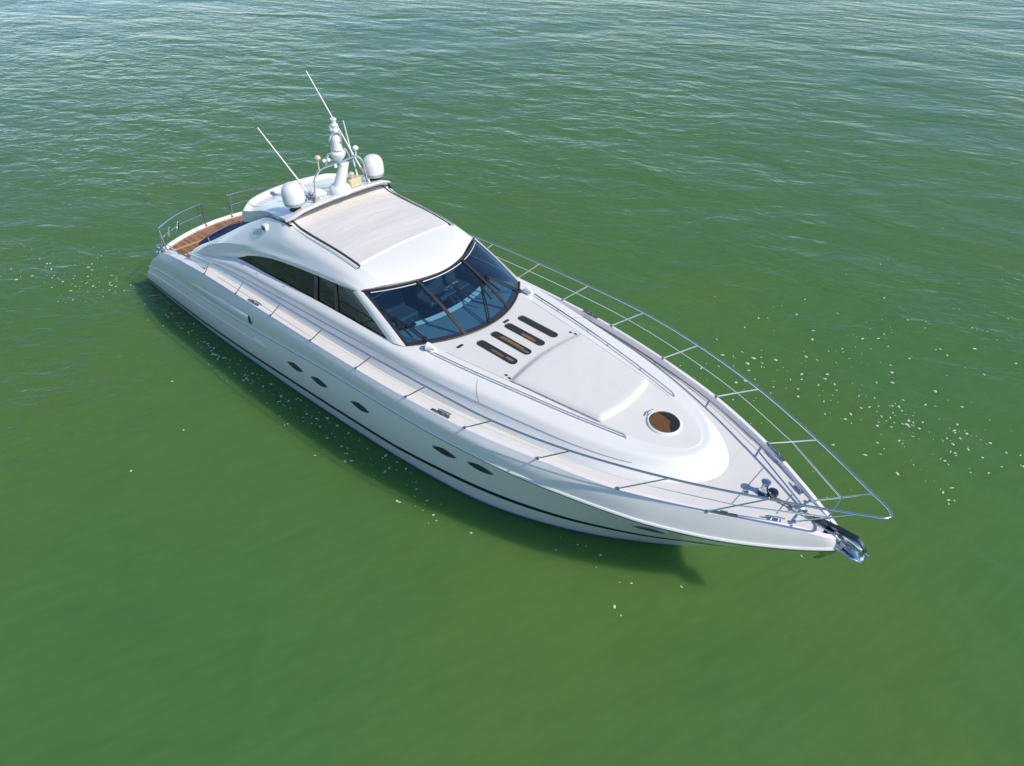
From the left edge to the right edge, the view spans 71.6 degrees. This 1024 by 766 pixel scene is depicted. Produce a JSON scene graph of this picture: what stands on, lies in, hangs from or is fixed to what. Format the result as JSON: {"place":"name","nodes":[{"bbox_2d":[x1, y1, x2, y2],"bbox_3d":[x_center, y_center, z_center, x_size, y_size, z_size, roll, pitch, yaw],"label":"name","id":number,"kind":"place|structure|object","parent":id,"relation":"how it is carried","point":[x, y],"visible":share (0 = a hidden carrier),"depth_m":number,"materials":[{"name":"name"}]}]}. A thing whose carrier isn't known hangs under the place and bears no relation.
{"place":"outdoors","nodes":[
{"label":"outdoors","id":0,"kind":"place"},
{"bbox_2d":[0,0,1023,765],"bbox_3d":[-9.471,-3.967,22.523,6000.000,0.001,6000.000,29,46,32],"label":"sea water","id":1,"kind":"structure","parent":0,"point":[230,568],"depth_m":17.17,"materials":[{"name":"green liquid"}]},
{"bbox_2d":[0,246,1023,615],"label":"foam flecks","id":2,"kind":"object","parent":1,"relation":"on","point":[700,368],"visible":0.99,"depth_m":16.82,"materials":[{"name":"white liquid"}]},
{"bbox_2d":[147,71,892,563],"bbox_3d":[-2.228,-2.226,15.569,20.538,7.442,5.074,29,46,32],"label":"motor yacht","id":3,"kind":"object","parent":1,"relation":"on","point":[371,305],"visible":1,"depth_m":13.94,"materials":[{"name":"white plastic"}]},
{"bbox_2d":[198,221,251,245],"bbox_3d":[-7.358,-4.173,19.937,2.100,0.345,2.560,29,46,32],"label":"sun pad","id":4,"kind":"object","parent":3,"relation":"on","point":[220,232],"visible":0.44,"depth_m":19.97,"materials":[{"name":"blue fabric"}]},
{"bbox_2d":[238,256,387,339],"bbox_3d":[-4.372,-2.145,15.106,5.325,0.670,0.264,28,46,31],"label":"side window","id":5,"kind":"structure","parent":3,"relation":"in","point":[341,299],"depth_m":14.85,"materials":[{"name":"black glass"}]},
{"bbox_2d":[464,241,507,274],"bbox_3d":[-2.050,-3.723,17.128,5.322,0.660,0.187,30,47,33],"label":"side window","id":6,"kind":"structure","parent":3,"relation":"in","point":[475,253],"depth_m":16.17,"materials":[{"name":"blue glass"}]},
{"bbox_2d":[511,333,649,421],"bbox_3d":[1.359,-0.123,13.081,2.055,0.202,2.093,29,46,32],"label":"sun pad","id":7,"kind":"object","parent":3,"relation":"on","point":[582,374],"visible":1,"depth_m":12.95,"materials":[{"name":"white fabric"}]}
]}

